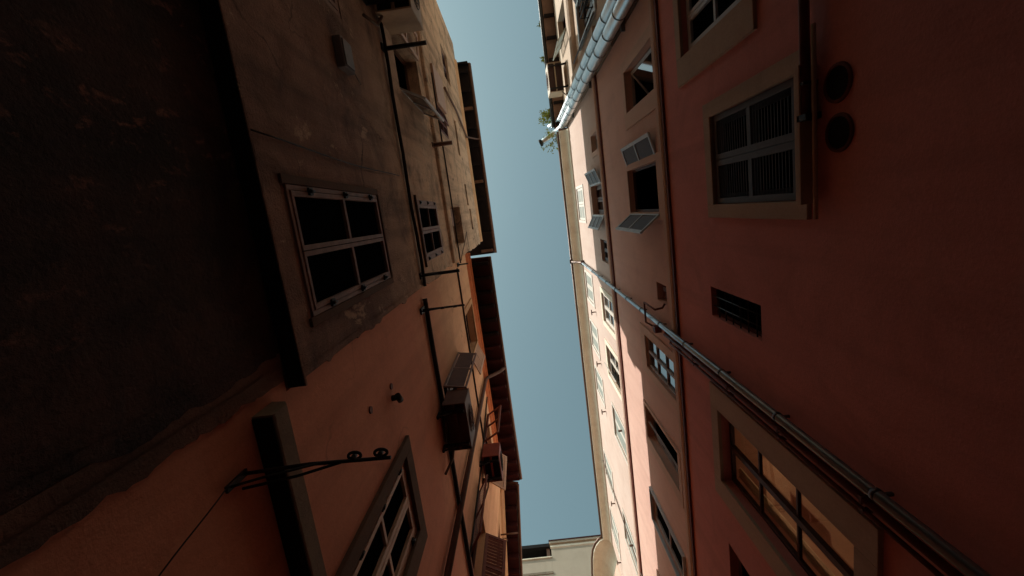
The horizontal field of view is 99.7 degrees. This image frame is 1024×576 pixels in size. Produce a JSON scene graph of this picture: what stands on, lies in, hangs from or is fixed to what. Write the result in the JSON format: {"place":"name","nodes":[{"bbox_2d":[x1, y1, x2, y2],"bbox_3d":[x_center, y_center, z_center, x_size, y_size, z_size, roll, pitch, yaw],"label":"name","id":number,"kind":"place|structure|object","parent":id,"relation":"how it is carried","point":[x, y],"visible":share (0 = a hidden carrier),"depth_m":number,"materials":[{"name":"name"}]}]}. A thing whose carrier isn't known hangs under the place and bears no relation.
{"place":"outdoors","nodes":[
{"label":"outdoors","id":0,"kind":"place"},
{"bbox_2d":[436,0,599,545],"label":"sky","id":1,"kind":"structure","parent":0,"point":[501,40],"materials":[{"name":"blue"}]},
{"bbox_2d":[522,534,600,575],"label":"beige building","id":2,"kind":"structure","parent":0,"point":[564,557],"depth_m":20.22,"materials":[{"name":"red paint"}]},
{"label":"ground","id":3,"kind":"structure","parent":0,"visible":0},
{"bbox_2d":[0,0,496,568],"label":"stained building","id":4,"kind":"structure","parent":3,"relation":"on","point":[188,256],"depth_m":1.86,"materials":[{"name":"brown paint"}]},
{"bbox_2d":[250,128,398,175],"bbox_3d":[-1.400,-1.101,3.808,0.011,3.000,0.041,-7,-80,2],"label":"cable","id":5,"kind":"object","parent":4,"relation":"attached to","point":[313,150],"visible":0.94,"depth_m":3.01,"materials":[{"name":"black rubber"}]},
{"bbox_2d":[324,0,340,17],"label":"window","id":6,"kind":"structure","parent":4,"relation":"in","point":[333,4],"depth_m":3.88,"materials":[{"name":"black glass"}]},
{"bbox_2d":[277,173,393,327],"bbox_3d":[-1.332,-0.370,3.549,0.112,1.800,0.960,-7,-80,2],"label":"window","id":7,"kind":"structure","parent":4,"relation":"in","point":[339,233],"depth_m":3.27,"materials":[{"name":"black glass"}]},
{"bbox_2d":[332,34,360,84],"bbox_3d":[-1.488,-2.095,3.998,0.084,0.552,0.260,-7,-80,2],"label":"utility box","id":8,"kind":"object","parent":4,"relation":"attached to","point":[343,54],"visible":1,"depth_m":3.75,"materials":[{"name":"metal"}]},
{"bbox_2d":[362,0,422,34],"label":"air conditioner","id":9,"kind":"object","parent":4,"relation":"attached to","point":[399,16],"visible":1,"depth_m":5.01,"materials":[{"name":"black metal"}]},
{"bbox_2d":[378,17,426,285],"bbox_3d":[-1.583,-3.102,5.290,0.056,0.068,6.301,-7,-80,2],"label":"cable","id":10,"kind":"object","parent":4,"relation":"attached to","point":[401,146],"visible":0.91,"depth_m":5.49,"materials":[{"name":"black rubber"}]},
{"bbox_2d":[380,40,426,51],"bbox_3d":[-1.325,-2.992,5.336,0.540,0.200,0.080,-7,-80,2],"label":"wall bracket","id":11,"kind":"object","parent":4,"relation":"attached to","point":[407,45],"depth_m":5.31,"materials":[{"name":"black metal"}]},
{"bbox_2d":[393,32,443,121],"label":"window","id":12,"kind":"structure","parent":4,"relation":"in","point":[421,102],"depth_m":7.07,"materials":[{"name":"grey paint"}]},
{"bbox_2d":[413,195,443,266],"bbox_3d":[-1.297,-0.918,6.798,0.102,1.570,1.010,-7,-80,2],"label":"window","id":13,"kind":"structure","parent":4,"relation":"in","point":[426,211],"depth_m":6.70,"materials":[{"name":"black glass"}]},
{"bbox_2d":[419,269,459,278],"bbox_3d":[-0.961,-0.201,5.784,0.520,0.204,0.080,-7,-80,2],"label":"wall bracket","id":14,"kind":"object","parent":4,"relation":"attached to","point":[421,275],"depth_m":5.76,"materials":[{"name":"black metal"}]},
{"bbox_2d":[430,63,448,138],"bbox_3d":[-1.615,-4.023,9.475,0.184,1.200,1.300,-7,-80,2],"label":"window","id":15,"kind":"structure","parent":4,"relation":"in","point":[438,84],"depth_m":9.37,"materials":[{"name":"brown wood"}]},
{"bbox_2d":[432,140,452,147],"bbox_3d":[-1.275,-2.647,7.933,0.360,0.200,0.080,-7,-80,2],"label":"wall bracket","id":16,"kind":"object","parent":4,"relation":"attached to","point":[439,144],"depth_m":7.90,"materials":[{"name":"brown metal"}]},
{"bbox_2d":[441,51,447,80],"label":"window","id":17,"kind":"structure","parent":4,"relation":"in","point":[443,59],"depth_m":11.60,"materials":[{"name":"brown glass"}]},
{"bbox_2d":[431,72,460,262],"bbox_3d":[-1.370,-2.450,9.065,0.030,0.069,3.900,-7,-80,2],"label":"cable","id":18,"kind":"object","parent":4,"relation":"attached to","point":[446,169],"visible":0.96,"depth_m":9.08,"materials":[{"name":"black rubber"}]},
{"bbox_2d":[450,208,456,243],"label":"window","id":19,"kind":"structure","parent":4,"relation":"in","point":[450,208],"depth_m":10.15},
{"bbox_2d":[443,87,478,139],"bbox_3d":[-1.452,-4.775,12.395,0.333,4.418,0.667,-42,-83,7],"label":"drainpipe","id":20,"kind":"object","parent":4,"relation":"attached to","point":[453,105],"visible":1,"depth_m":12.26,"materials":[{"name":"brown metal"}]},
{"bbox_2d":[0,253,521,575],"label":"orange building","id":21,"kind":"structure","parent":3,"relation":"on","point":[395,515],"depth_m":3.00,"materials":[{"name":"brown paint"}]},
{"bbox_2d":[224,448,390,493],"bbox_3d":[-0.896,0.835,1.938,0.673,0.185,0.087,-7,-80,2],"label":"ring bracket","id":22,"kind":"object","parent":21,"relation":"attached to","point":[242,475],"visible":1,"depth_m":1.97,"materials":[{"name":"black metal"}]},
{"bbox_2d":[158,488,226,575],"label":"cable","id":23,"kind":"object","parent":22,"relation":"hanging from","point":[177,551],"visible":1,"depth_m":1.65,"materials":[{"name":"black rubber"}]},
{"bbox_2d":[335,435,427,575],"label":"window","id":24,"kind":"structure","parent":21,"relation":"in","point":[381,545],"depth_m":3.76,"materials":[{"name":"grey wood"}]},
{"bbox_2d":[391,393,403,402],"bbox_3d":[-1.087,1.043,4.096,0.100,0.092,0.100,-7,-80,2],"label":"security camera","id":25,"kind":"object","parent":21,"relation":"attached to","point":[398,397],"visible":1,"depth_m":4.07,"materials":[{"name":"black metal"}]},
{"bbox_2d":[420,304,464,314],"bbox_3d":[-0.890,0.253,5.590,0.560,0.200,0.080,-7,-80,2],"label":"wall bracket","id":26,"kind":"object","parent":21,"relation":"attached to","point":[422,309],"depth_m":5.57,"materials":[{"name":"black metal"}]},
{"bbox_2d":[422,298,473,575],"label":"cable","id":27,"kind":"object","parent":21,"relation":"attached to","point":[441,398],"visible":0.77,"depth_m":6.01,"materials":[{"name":"black rubber"}]},
{"bbox_2d":[436,388,475,474],"bbox_3d":[-0.754,1.957,5.984,0.388,0.803,0.838,-7,-80,2],"label":"air conditioner","id":28,"kind":"object","parent":21,"relation":"attached to","point":[456,413],"visible":1,"depth_m":5.92,"materials":[{"name":"black metal"}]},
{"bbox_2d":[443,352,476,394],"bbox_3d":[-0.859,1.739,7.142,0.530,1.550,0.928,-7,-80,2],"label":"window","id":29,"kind":"structure","parent":21,"relation":"in","point":[456,378],"depth_m":6.96,"materials":[{"name":"brown wood"}]},
{"bbox_2d":[456,268,484,440],"bbox_3d":[-0.869,1.505,9.188,0.036,0.051,3.901,-7,-80,2],"label":"cable","id":30,"kind":"object","parent":21,"relation":"attached to","point":[469,349],"visible":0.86,"depth_m":9.12,"materials":[{"name":"black rubber"}]},
{"bbox_2d":[444,367,504,575],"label":"drainpipe","id":31,"kind":"object","parent":21,"relation":"attached to","point":[452,550],"visible":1,"depth_m":6.46,"materials":[{"name":"brown metal"}]},
{"bbox_2d":[464,298,484,374],"bbox_3d":[-0.972,1.097,9.869,0.306,1.460,1.472,-12,-81,3],"label":"window","id":32,"kind":"structure","parent":21,"relation":"in","point":[480,357],"depth_m":10.13,"materials":[{"name":"brown wood"}]},
{"bbox_2d":[470,397,487,553],"bbox_3d":[-0.637,3.437,8.781,0.032,4.703,0.532,-7,-80,2],"label":"cable","id":33,"kind":"object","parent":21,"relation":"attached to","point":[478,484],"visible":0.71,"depth_m":7.95,"materials":[{"name":"black rubber"}]},
{"bbox_2d":[471,474,505,575],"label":"window","id":34,"kind":"structure","parent":21,"relation":"in","point":[499,569],"depth_m":7.77,"materials":[{"name":"red paint"}]},
{"bbox_2d":[479,442,503,498],"bbox_3d":[-0.404,3.736,8.877,0.418,0.803,0.738,-7,-80,2],"label":"air conditioner","id":35,"kind":"object","parent":21,"relation":"attached to","point":[491,462],"visible":0.99,"depth_m":8.81,"materials":[{"name":"black metal"}]},
{"bbox_2d":[484,405,506,490],"bbox_3d":[-0.455,3.756,10.228,0.552,1.350,1.437,-7,-80,2],"label":"window","id":36,"kind":"structure","parent":21,"relation":"in","point":[501,484],"depth_m":10.09,"materials":[{"name":"brown wood"}]},
{"bbox_2d":[495,481,522,575],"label":"ochre house","id":37,"kind":"structure","parent":3,"relation":"on","point":[509,519],"depth_m":12.06,"materials":[{"name":"orange paint"}]},
{"bbox_2d":[501,532,517,540],"bbox_3d":[-0.058,6.422,11.168,0.454,0.141,0.196,-7,-80,2],"label":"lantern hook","id":38,"kind":"object","parent":37,"relation":"attached to","point":[509,534],"visible":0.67,"depth_m":11.17,"materials":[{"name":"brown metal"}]},
{"bbox_2d":[538,0,638,128],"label":"cream building","id":39,"kind":"structure","parent":3,"relation":"on","point":[568,27],"depth_m":12.33,"materials":[{"name":"beige paint"}]},
{"bbox_2d":[538,108,550,125],"bbox_3d":[1.223,-6.007,15.154,0.638,0.477,0.629,4,-80,0],"label":"weed","id":40,"kind":"object","parent":39,"relation":"on","point":[546,114],"visible":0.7,"depth_m":15.12,"materials":[{"name":"green plant"}]},
{"bbox_2d":[545,61,567,97],"bbox_3d":[1.401,-6.443,13.475,0.578,1.003,1.008,-7,-80,2],"label":"air conditioner","id":41,"kind":"object","parent":39,"relation":"attached to","point":[554,80],"visible":1,"depth_m":13.32,"materials":[{"name":"white metal"}]},
{"bbox_2d":[553,13,565,60],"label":"window","id":42,"kind":"structure","parent":39,"relation":"in","point":[559,42],"depth_m":13.15,"materials":[{"name":"green paint"}]},
{"bbox_2d":[548,0,616,129],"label":"flue pipe","id":43,"kind":"object","parent":39,"relation":"attached to","point":[609,5],"visible":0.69,"depth_m":8.34,"materials":[{"name":"metal"}]},
{"bbox_2d":[573,0,596,63],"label":"window","id":44,"kind":"structure","parent":39,"relation":"in","point":[589,10],"depth_m":9.55,"materials":[{"name":"grey paint"}]},
{"bbox_2d":[591,537,621,575],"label":"round cornered house","id":45,"kind":"structure","parent":3,"relation":"on","point":[603,559],"depth_m":17.15,"materials":[{"name":"beige paint"}]},
{"bbox_2d":[556,0,1023,575],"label":"pink building","id":46,"kind":"structure","parent":3,"relation":"on","point":[868,324],"depth_m":3.20,"materials":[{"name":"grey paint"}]},
{"bbox_2d":[541,128,557,153],"bbox_3d":[1.400,-5.066,14.930,0.765,0.440,0.823,9,-80,-1],"label":"weed","id":47,"kind":"object","parent":46,"relation":"on","point":[552,136],"visible":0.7,"depth_m":14.83,"materials":[{"name":"green plant"}]},
{"bbox_2d":[576,184,586,222],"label":"window","id":48,"kind":"structure","parent":46,"relation":"in","point":[582,218],"depth_m":13.65,"materials":[{"name":"white paint"}]},
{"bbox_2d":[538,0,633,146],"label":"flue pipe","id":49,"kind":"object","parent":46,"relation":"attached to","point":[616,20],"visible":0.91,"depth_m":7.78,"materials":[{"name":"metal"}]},
{"bbox_2d":[584,269,595,314],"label":"window","id":50,"kind":"structure","parent":46,"relation":"in","point":[589,284],"depth_m":14.09,"materials":[{"name":"white paint"}]},
{"bbox_2d":[589,126,597,157],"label":"window","id":51,"kind":"structure","parent":46,"relation":"in","point":[595,153],"depth_m":10.43,"materials":[{"name":"beige stone"}]},
{"bbox_2d":[584,168,603,229],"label":"window","id":52,"kind":"structure","parent":46,"relation":"in","point":[592,176],"depth_m":10.93,"materials":[{"name":"grey wood"}]},
{"bbox_2d":[589,317,600,366],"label":"window","id":53,"kind":"structure","parent":46,"relation":"in","point":[594,332],"depth_m":14.34,"materials":[{"name":"white paint"}]},
{"bbox_2d":[594,364,605,414],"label":"window","id":54,"kind":"structure","parent":46,"relation":"in","point":[599,380],"depth_m":14.64,"materials":[{"name":"white paint"}]},
{"bbox_2d":[603,240,607,261],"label":"window","id":55,"kind":"structure","parent":46,"relation":"in","point":[605,242],"depth_m":10.99,"materials":[{"name":"black glass"}]},
{"bbox_2d":[599,286,615,339],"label":"window","id":56,"kind":"structure","parent":46,"relation":"in","point":[608,304],"depth_m":11.45,"materials":[{"name":"white paint"}]},
{"bbox_2d":[603,448,614,505],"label":"window","id":57,"kind":"structure","parent":46,"relation":"in","point":[607,464],"depth_m":15.18,"materials":[{"name":"white paint"}]},
{"bbox_2d":[604,338,621,400],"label":"window","id":58,"kind":"structure","parent":46,"relation":"in","point":[614,372],"depth_m":11.74,"materials":[{"name":"white paint"}]},
{"bbox_2d":[609,504,620,564],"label":"window","id":59,"kind":"structure","parent":46,"relation":"in","point":[613,525],"depth_m":15.58,"materials":[{"name":"white paint"}]},
{"bbox_2d":[611,401,627,464],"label":"window","id":60,"kind":"structure","parent":46,"relation":"in","point":[620,431],"depth_m":11.94,"materials":[{"name":"white paint"}]},
{"bbox_2d":[603,460,641,575],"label":"cable","id":61,"kind":"object","parent":46,"relation":"attached to","point":[621,515],"visible":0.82,"depth_m":13.30,"materials":[{"name":"black rubber"}]},
{"bbox_2d":[622,508,637,575],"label":"window","id":62,"kind":"structure","parent":46,"relation":"in","point":[626,522],"depth_m":12.50,"materials":[{"name":"white paint"}]},
{"bbox_2d":[620,25,654,130],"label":"window","id":63,"kind":"structure","parent":46,"relation":"in","point":[642,83],"depth_m":6.63,"materials":[{"name":"grey paint"}]},
{"bbox_2d":[615,132,662,233],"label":"window","id":64,"kind":"structure","parent":46,"relation":"in","point":[640,152],"depth_m":7.14,"materials":[{"name":"grey paint"}]},
{"bbox_2d":[643,302,665,332],"bbox_3d":[2.237,0.449,6.745,0.175,0.631,0.549,-7,-80,2],"label":"gas pipe","id":65,"kind":"object","parent":46,"relation":"attached to","point":[656,329],"visible":0.98,"depth_m":6.81,"materials":[{"name":"black metal"}]},
{"bbox_2d":[639,322,676,410],"bbox_3d":[2.482,1.245,7.215,0.125,1.900,0.930,-7,-80,2],"label":"window","id":66,"kind":"structure","parent":46,"relation":"in","point":[661,360],"depth_m":7.23,"materials":[{"name":"beige glass"}]},
{"bbox_2d":[643,399,683,508],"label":"window","id":67,"kind":"structure","parent":46,"relation":"in","point":[668,446],"depth_m":7.78,"materials":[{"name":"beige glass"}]},
{"bbox_2d":[649,486,686,575],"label":"window","id":68,"kind":"structure","parent":46,"relation":"in","point":[675,548],"depth_m":8.09,"materials":[{"name":"beige glass"}]},
{"bbox_2d":[672,0,756,87],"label":"window","id":69,"kind":"structure","parent":46,"relation":"in","point":[714,27],"depth_m":4.14,"materials":[{"name":"grey paint"}]},
{"bbox_2d":[713,288,761,336],"bbox_3d":[2.282,0.218,4.298,0.108,1.000,0.330,-7,-80,2],"label":"vent","id":70,"kind":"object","parent":46,"relation":"in","point":[744,313],"depth_m":4.29,"materials":[{"name":"black metal"}]},
{"bbox_2d":[738,558,749,575],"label":"window","id":71,"kind":"structure","parent":46,"relation":"in","point":[742,571],"depth_m":5.14,"materials":[{"name":"brown glass"}]},
{"bbox_2d":[702,50,812,219],"bbox_3d":[2.020,-1.154,3.642,0.230,1.630,1.120,-7,-80,2],"label":"window","id":72,"kind":"structure","parent":46,"relation":"in","point":[763,155],"depth_m":3.50,"materials":[{"name":"grey paint"}]},
{"bbox_2d":[570,259,991,575],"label":"drainpipe","id":73,"kind":"object","parent":46,"relation":"attached to","point":[957,558],"visible":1,"depth_m":2.80,"materials":[{"name":"grey metal"}]},
{"bbox_2d":[709,381,883,575],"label":"window","id":74,"kind":"structure","parent":46,"relation":"in","point":[825,533],"depth_m":3.85,"materials":[{"name":"beige glass"}]},
{"bbox_2d":[669,341,943,575],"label":"service pipe","id":75,"kind":"object","parent":46,"relation":"attached to","point":[867,511],"visible":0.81,"depth_m":3.01,"materials":[{"name":"grey metal"}]},
{"bbox_2d":[797,0,820,218],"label":"wall conduit","id":76,"kind":"object","parent":46,"relation":"attached to","point":[808,76],"depth_m":2.75,"materials":[{"name":"black metal"}]},
{"bbox_2d":[663,332,963,575],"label":"service pipe","id":77,"kind":"object","parent":46,"relation":"attached to","point":[939,561],"visible":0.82,"depth_m":2.89,"materials":[{"name":"grey metal"}]}
]}

